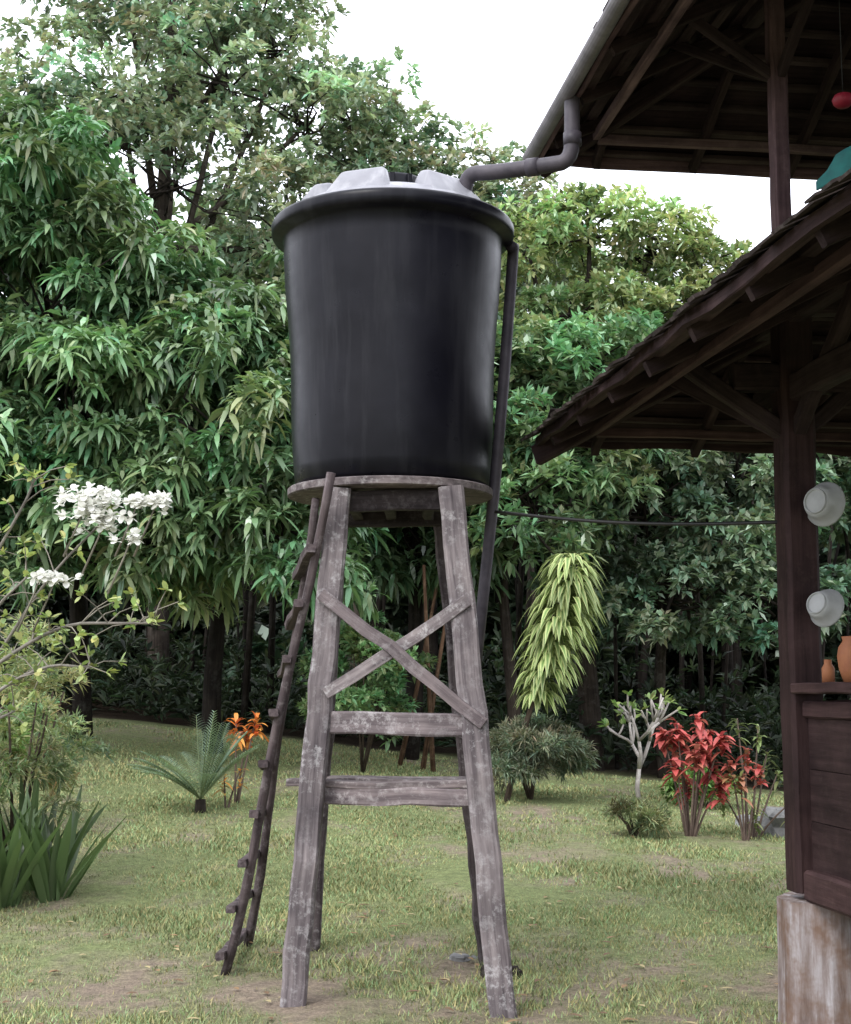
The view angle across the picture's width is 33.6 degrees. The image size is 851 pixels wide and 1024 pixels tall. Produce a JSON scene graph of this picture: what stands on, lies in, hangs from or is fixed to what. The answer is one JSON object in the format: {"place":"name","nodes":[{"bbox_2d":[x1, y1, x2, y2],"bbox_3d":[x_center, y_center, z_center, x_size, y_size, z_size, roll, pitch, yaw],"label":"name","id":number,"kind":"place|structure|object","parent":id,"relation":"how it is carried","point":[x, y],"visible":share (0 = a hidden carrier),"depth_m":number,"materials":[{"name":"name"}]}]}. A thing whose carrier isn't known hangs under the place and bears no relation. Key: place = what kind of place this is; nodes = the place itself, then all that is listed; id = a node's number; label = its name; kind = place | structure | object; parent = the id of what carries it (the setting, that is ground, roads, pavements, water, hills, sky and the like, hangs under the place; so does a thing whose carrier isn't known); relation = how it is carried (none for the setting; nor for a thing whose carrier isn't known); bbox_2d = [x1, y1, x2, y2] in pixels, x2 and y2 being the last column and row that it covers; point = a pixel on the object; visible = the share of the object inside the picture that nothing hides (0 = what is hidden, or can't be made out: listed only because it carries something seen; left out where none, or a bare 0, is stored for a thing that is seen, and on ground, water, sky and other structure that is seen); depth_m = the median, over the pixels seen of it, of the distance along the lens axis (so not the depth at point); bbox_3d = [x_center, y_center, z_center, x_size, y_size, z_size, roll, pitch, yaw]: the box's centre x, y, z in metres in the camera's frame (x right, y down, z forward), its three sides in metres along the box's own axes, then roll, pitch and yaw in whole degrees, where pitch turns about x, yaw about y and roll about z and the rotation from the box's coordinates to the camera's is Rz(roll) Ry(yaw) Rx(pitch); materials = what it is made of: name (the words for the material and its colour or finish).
{"place":"outdoors","nodes":[
{"label":"outdoors","id":0,"kind":"place"},
{"bbox_2d":[0,692,790,1023],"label":"ground","id":1,"kind":"structure","parent":0,"point":[318,1004],"depth_m":9.51,"materials":[{"name":"green plant"}]},
{"bbox_2d":[0,694,58,804],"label":"garden shrub","id":2,"kind":"object","parent":1,"relation":"on","point":[18,738],"visible":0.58,"depth_m":11.82,"materials":[{"name":"green plant"}]},
{"bbox_2d":[0,746,59,851],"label":"strap leaf plant","id":3,"kind":"object","parent":1,"relation":"on","point":[7,838],"visible":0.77,"depth_m":9.80,"materials":[{"name":"green plant"}]},
{"bbox_2d":[0,770,65,910],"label":"strap leaf plant","id":4,"kind":"object","parent":1,"relation":"on","point":[15,871],"visible":0.9,"depth_m":9.53,"materials":[{"name":"green plant"}]},
{"bbox_2d":[0,79,82,313],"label":"tall forest tree","id":5,"kind":"object","parent":1,"relation":"on","point":[36,305],"visible":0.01,"depth_m":23.27,"materials":[{"name":"green plant"}]},
{"bbox_2d":[0,759,107,893],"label":"strap leaf plant","id":6,"kind":"object","parent":1,"relation":"on","point":[94,818],"visible":0.25,"depth_m":10.21,"materials":[{"name":"green plant"}]},
{"bbox_2d":[0,610,117,850],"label":"garden shrub","id":7,"kind":"object","parent":1,"relation":"on","point":[53,776],"visible":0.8,"depth_m":10.27,"materials":[{"name":"green plant"}]},
{"bbox_2d":[6,784,126,902],"bbox_3d":[-2.548,2.324,9.931,0.800,0.831,0.918,3,-8,-25],"label":"strap leaf plant","id":8,"kind":"object","parent":1,"relation":"on","point":[49,880],"visible":0.86,"depth_m":9.77,"materials":[{"name":"green plant"}]},
{"bbox_2d":[0,453,188,732],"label":"flowering frangipani","id":9,"kind":"object","parent":1,"relation":"on","point":[86,503],"visible":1,"depth_m":8.97,"materials":[{"name":"green plant"}]},
{"bbox_2d":[0,89,248,739],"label":"mango tree","id":10,"kind":"object","parent":1,"relation":"on","point":[89,234],"visible":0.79,"depth_m":16.22,"materials":[{"name":"green plant"}]},
{"bbox_2d":[126,710,259,812],"bbox_3d":[-2.230,2.413,13.519,1.293,1.014,1.476,0,-7,0],"label":"cycad","id":11,"kind":"object","parent":1,"relation":"on","point":[203,790],"visible":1,"depth_m":13.43,"materials":[{"name":"green plant"}]},
{"bbox_2d":[0,0,389,711],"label":"tall forest tree","id":12,"kind":"object","parent":1,"relation":"on","point":[168,110],"visible":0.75,"depth_m":24.45,"materials":[{"name":"green plant"}]},
{"bbox_2d":[15,264,397,753],"bbox_3d":[-2.260,-0.021,16.323,4.068,5.918,3.709,-1,-7,9],"label":"mango tree","id":13,"kind":"object","parent":1,"relation":"on","point":[222,422],"visible":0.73,"depth_m":15.52,"materials":[{"name":"green plant"}]},
{"bbox_2d":[214,768,247,807],"bbox_3d":[-1.891,2.728,13.788,0.424,0.429,0.212,4,-8,-31],"label":"orange croton","id":14,"kind":"object","parent":1,"relation":"on","point":[224,788],"visible":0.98,"depth_m":13.79,"materials":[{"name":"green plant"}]},
{"bbox_2d":[225,711,268,802],"bbox_3d":[-1.798,2.482,14.156,0.469,0.960,0.478,0,-7,0],"label":"orange croton","id":15,"kind":"object","parent":1,"relation":"on","point":[236,719],"visible":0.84,"depth_m":14.13,"materials":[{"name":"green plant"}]},
{"bbox_2d":[215,472,335,975],"bbox_3d":[-0.951,1.246,7.955,0.408,2.761,1.747,3,-7,-21],"label":"wooden ladder","id":16,"kind":"object","parent":1,"relation":"on","point":[304,571],"visible":1,"depth_m":7.70,"materials":[{"name":"brown wood"}]},
{"bbox_2d":[295,611,436,772],"bbox_3d":[-0.693,2.152,16.867,1.762,2.021,1.704,2,-7,-19],"label":"garden shrub","id":17,"kind":"object","parent":1,"relation":"on","point":[358,693],"visible":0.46,"depth_m":16.62,"materials":[{"name":"green plant"}]},
{"bbox_2d":[280,475,517,1017],"bbox_3d":[-0.163,1.245,7.867,1.240,2.757,1.668,0,-7,0],"label":"water tank stand","id":18,"kind":"object","parent":1,"relation":"on","point":[439,504],"visible":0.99,"depth_m":7.31,"materials":[{"name":"grey wood"}]},
{"bbox_2d":[271,167,513,485],"bbox_3d":[-0.190,-1.053,8.137,1.410,1.858,1.410,0,-7,0],"label":"water tank","id":19,"kind":"object","parent":18,"relation":"on","point":[392,285],"visible":0.98,"depth_m":7.60,"materials":[{"name":"black plastic"}]},
{"bbox_2d":[459,95,581,190],"bbox_3d":[0.501,-1.966,7.805,0.758,0.566,0.124,-4,-8,27],"label":"inlet pipe","id":20,"kind":"object","parent":19,"relation":"attached to","point":[538,166],"visible":0.84,"depth_m":7.68,"materials":[{"name":"grey plastic"}]},
{"bbox_2d":[476,241,518,666],"bbox_3d":[0.403,-0.358,8.173,0.300,2.500,0.127,0,-7,0],"label":"overflow pipe","id":21,"kind":"object","parent":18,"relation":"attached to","point":[512,249],"visible":0.81,"depth_m":8.19,"materials":[{"name":"black plastic"}]},
{"bbox_2d":[0,426,850,786],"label":"forest undergrowth","id":22,"kind":"object","parent":1,"relation":"on","point":[182,696],"visible":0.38,"depth_m":21.38,"materials":[{"name":"green plant"}]},
{"bbox_2d":[0,180,850,746],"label":"distant trees","id":23,"kind":"object","parent":1,"relation":"on","point":[396,612],"visible":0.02,"depth_m":27.65,"materials":[{"name":"green plant"}]},
{"bbox_2d":[243,45,607,671],"bbox_3d":[0.008,-2.307,25.328,6.889,12.424,4.017,0,-7,0],"label":"tall forest tree","id":24,"kind":"object","parent":1,"relation":"on","point":[371,142],"visible":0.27,"depth_m":25.52,"materials":[{"name":"green plant"}]},
{"bbox_2d":[253,242,606,759],"bbox_3d":[-0.065,-0.376,18.524,5.112,7.421,3.748,0,-7,0],"label":"mango tree","id":25,"kind":"object","parent":1,"relation":"on","point":[411,554],"visible":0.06,"depth_m":18.32,"materials":[{"name":"green plant"}]},
{"bbox_2d":[449,953,470,961],"bbox_3d":[0.202,2.617,8.243,0.133,0.066,0.102,0,-7,0],"label":"stone","id":26,"kind":"object","parent":1,"relation":"on","point":[459,957],"visible":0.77,"depth_m":8.21,"materials":[{"name":"grey stone"}]},
{"bbox_2d":[480,965,522,977],"bbox_3d":[0.425,2.595,7.893,0.247,0.109,0.174,0,-7,0],"label":"plant","id":27,"kind":"object","parent":1,"relation":"on","point":[513,973],"visible":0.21,"depth_m":7.87,"materials":[{"name":"green plant"}]},
{"bbox_2d":[489,711,600,799],"bbox_3d":[1.188,2.688,15.395,1.455,1.024,1.533,0,-7,0],"label":"garden shrub","id":28,"kind":"object","parent":1,"relation":"on","point":[536,740],"visible":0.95,"depth_m":15.07,"materials":[{"name":"green plant"}]},
{"bbox_2d":[504,552,608,801],"bbox_3d":[1.414,1.805,15.302,1.176,2.738,0.977,0,-7,0],"label":"dracaena","id":29,"kind":"object","parent":1,"relation":"on","point":[570,605],"visible":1,"depth_m":15.17,"materials":[{"name":"green plant"}]},
{"bbox_2d":[434,304,679,723],"bbox_3d":[1.631,0.362,17.738,3.493,6.007,3.017,0,-7,0],"label":"forest tree","id":30,"kind":"object","parent":1,"relation":"on","point":[545,346],"visible":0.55,"depth_m":17.50,"materials":[{"name":"green plant"}]},
{"bbox_2d":[487,181,753,770],"bbox_3d":[3.165,-0.535,20.341,5.688,8.563,3.015,1,-7,-8],"label":"forest tree","id":31,"kind":"object","parent":1,"relation":"on","point":[543,234],"visible":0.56,"depth_m":20.12,"materials":[{"name":"green plant"}]},
{"bbox_2d":[600,792,675,838],"bbox_3d":[1.984,2.848,13.153,0.768,0.469,0.806,0,-7,0],"label":"garden shrub","id":32,"kind":"object","parent":1,"relation":"on","point":[650,817],"visible":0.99,"depth_m":13.03,"materials":[{"name":"green plant"}]},
{"bbox_2d":[597,687,687,798],"bbox_3d":[2.525,2.656,15.988,0.965,1.335,0.961,-5,-9,38],"label":"frangipani","id":33,"kind":"object","parent":1,"relation":"on","point":[655,722],"visible":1,"depth_m":15.93,"materials":[{"name":"grey plant"}]},
{"bbox_2d":[526,449,850,778],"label":"forest tree","id":34,"kind":"object","parent":1,"relation":"on","point":[706,487],"visible":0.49,"depth_m":18.34,"materials":[{"name":"green plant"}]},
{"bbox_2d":[650,711,737,836],"bbox_3d":[2.538,2.501,13.298,0.820,1.223,0.556,0,-7,0],"label":"red croton","id":35,"kind":"object","parent":1,"relation":"on","point":[691,824],"visible":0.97,"depth_m":13.26,"materials":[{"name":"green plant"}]},
{"bbox_2d":[658,765,743,806],"bbox_3d":[3.088,3.072,15.681,1.043,0.549,0.917,0,-7,0],"label":"garden shrub","id":36,"kind":"object","parent":1,"relation":"on","point":[669,785],"visible":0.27,"depth_m":15.62,"materials":[{"name":"green plant"}]},
{"bbox_2d":[720,746,767,840],"bbox_3d":[2.987,2.660,13.180,0.443,0.922,0.398,5,-9,-37],"label":"red croton","id":37,"kind":"object","parent":1,"relation":"on","point":[742,786],"visible":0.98,"depth_m":13.16,"materials":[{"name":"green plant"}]},
{"bbox_2d":[710,718,784,838],"bbox_3d":[3.147,2.566,13.468,0.878,1.178,0.531,0,-7,0],"label":"green croton","id":38,"kind":"object","parent":1,"relation":"on","point":[755,831],"visible":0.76,"depth_m":13.50,"materials":[{"name":"green plant"}]},
{"bbox_2d":[735,814,759,827],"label":"stone block","id":39,"kind":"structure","parent":1,"relation":"on","point":[736,821],"depth_m":14.25,"materials":[{"name":"grey stone"}]},
{"bbox_2d":[759,806,784,837],"bbox_3d":[3.599,3.064,13.711,0.632,0.359,0.544,0,-7,0],"label":"stone block","id":40,"kind":"object","parent":1,"relation":"on","point":[773,827],"depth_m":13.60,"materials":[{"name":"grey stone"}]},
{"bbox_2d":[773,453,850,551],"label":"forest tree","id":41,"kind":"object","parent":1,"relation":"on","point":[838,535],"visible":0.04,"depth_m":19.60,"materials":[{"name":"green plant"}]},
{"bbox_2d":[777,891,850,1023],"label":"foundation logs","id":42,"kind":"object","parent":1,"relation":"on","point":[814,961],"visible":0.94,"depth_m":6.64,"materials":[{"name":"grey wood"}]},
{"bbox_2d":[790,682,850,917],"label":"balustrade wall","id":43,"kind":"structure","parent":42,"relation":"on","point":[827,881],"depth_m":6.56,"materials":[{"name":"brown wood"}]},
{"bbox_2d":[821,659,834,681],"bbox_3d":[1.907,0.754,6.672,0.060,0.110,0.060,0,-7,0],"label":"clay pot","id":44,"kind":"object","parent":43,"relation":"on","point":[828,671],"visible":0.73,"depth_m":6.65,"materials":[{"name":"ceramic"}]},
{"bbox_2d":[837,636,850,681],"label":"clay pot","id":45,"kind":"object","parent":43,"relation":"on","point":[844,656],"visible":0.93,"depth_m":6.37,"materials":[{"name":"ceramic"}]},
{"bbox_2d":[0,0,820,476],"label":"sky","id":46,"kind":"structure","parent":0,"point":[504,64],"materials":[{"name":"white"}]},
{"bbox_2d":[5,525,842,726],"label":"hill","id":47,"kind":"structure","parent":0,"point":[258,626],"depth_m":35.43,"materials":[{"name":"green plant"}]},
{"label":"deck floor","id":48,"kind":"structure","parent":0,"visible":0},
{"bbox_2d":[764,0,822,893],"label":"posts","id":49,"kind":"object","parent":48,"relation":"on","point":[798,585],"visible":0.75,"depth_m":7.00,"materials":[{"name":"brown wood"}]},
{"bbox_2d":[494,510,776,525],"bbox_3d":[1.099,0.025,7.588,1.705,0.189,0.019,-5,-8,34],"label":"power cable","id":50,"kind":"object","parent":49,"relation":"attached to","point":[642,523],"visible":0.98,"depth_m":7.54,"materials":[{"name":"black rubber"}]},
{"bbox_2d":[669,0,850,438],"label":"beams and braces","id":51,"kind":"structure","parent":49,"relation":"attached to","point":[827,371],"depth_m":7.09,"materials":[{"name":"brown wood"}]},
{"bbox_2d":[531,188,850,464],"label":"roof rafters","id":52,"kind":"object","parent":51,"relation":"on","point":[722,339],"visible":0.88,"depth_m":6.35,"materials":[{"name":"brown wood"}]},
{"bbox_2d":[520,168,850,441],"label":"roof shingles","id":53,"kind":"object","parent":52,"relation":"on","point":[828,191],"visible":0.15,"depth_m":5.16,"materials":[{"name":"brown wood"}]},
{"bbox_2d":[554,183,850,446],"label":"roof underside","id":54,"kind":"object","parent":52,"relation":"on","point":[680,410],"visible":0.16,"depth_m":8.25,"materials":[{"name":"brown wood"}]},
{"bbox_2d":[539,0,850,179],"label":"roof rafters","id":55,"kind":"object","parent":51,"relation":"attached to","point":[621,111],"visible":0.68,"depth_m":8.22,"materials":[{"name":"brown wood"}]},
{"bbox_2d":[522,0,629,159],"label":"gutter","id":56,"kind":"object","parent":55,"relation":"attached to","point":[609,18],"visible":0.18,"depth_m":7.35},
{"bbox_2d":[546,0,850,168],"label":"roof underside","id":57,"kind":"object","parent":55,"relation":"on","point":[681,112],"visible":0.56,"depth_m":8.37,"materials":[{"name":"brown wood"}]},
{"bbox_2d":[832,0,850,108],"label":"red lantern","id":58,"kind":"object","parent":51,"relation":"attached to","point":[841,100],"visible":1,"depth_m":6.56,"materials":[{"name":"paper"}]},
{"bbox_2d":[804,482,845,526],"bbox_3d":[1.938,-0.042,6.916,0.113,0.224,0.224,6,-9,-41],"label":"enamel basin","id":59,"kind":"object","parent":49,"relation":"attached to","point":[824,504],"visible":1,"depth_m":6.88,"materials":[{"name":"white metal"}]},
{"bbox_2d":[806,589,843,626],"bbox_3d":[1.930,0.466,6.857,0.131,0.190,0.194,6,-9,-38],"label":"enamel basin","id":60,"kind":"object","parent":49,"relation":"attached to","point":[825,607],"visible":1,"depth_m":6.82,"materials":[{"name":"white metal"}]},
{"bbox_2d":[816,146,850,190],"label":"hanging cloth","id":61,"kind":"object","parent":49,"relation":"hanging from","point":[840,164],"visible":0.79,"depth_m":6.65,"materials":[{"name":"teal fabric"}]}
]}

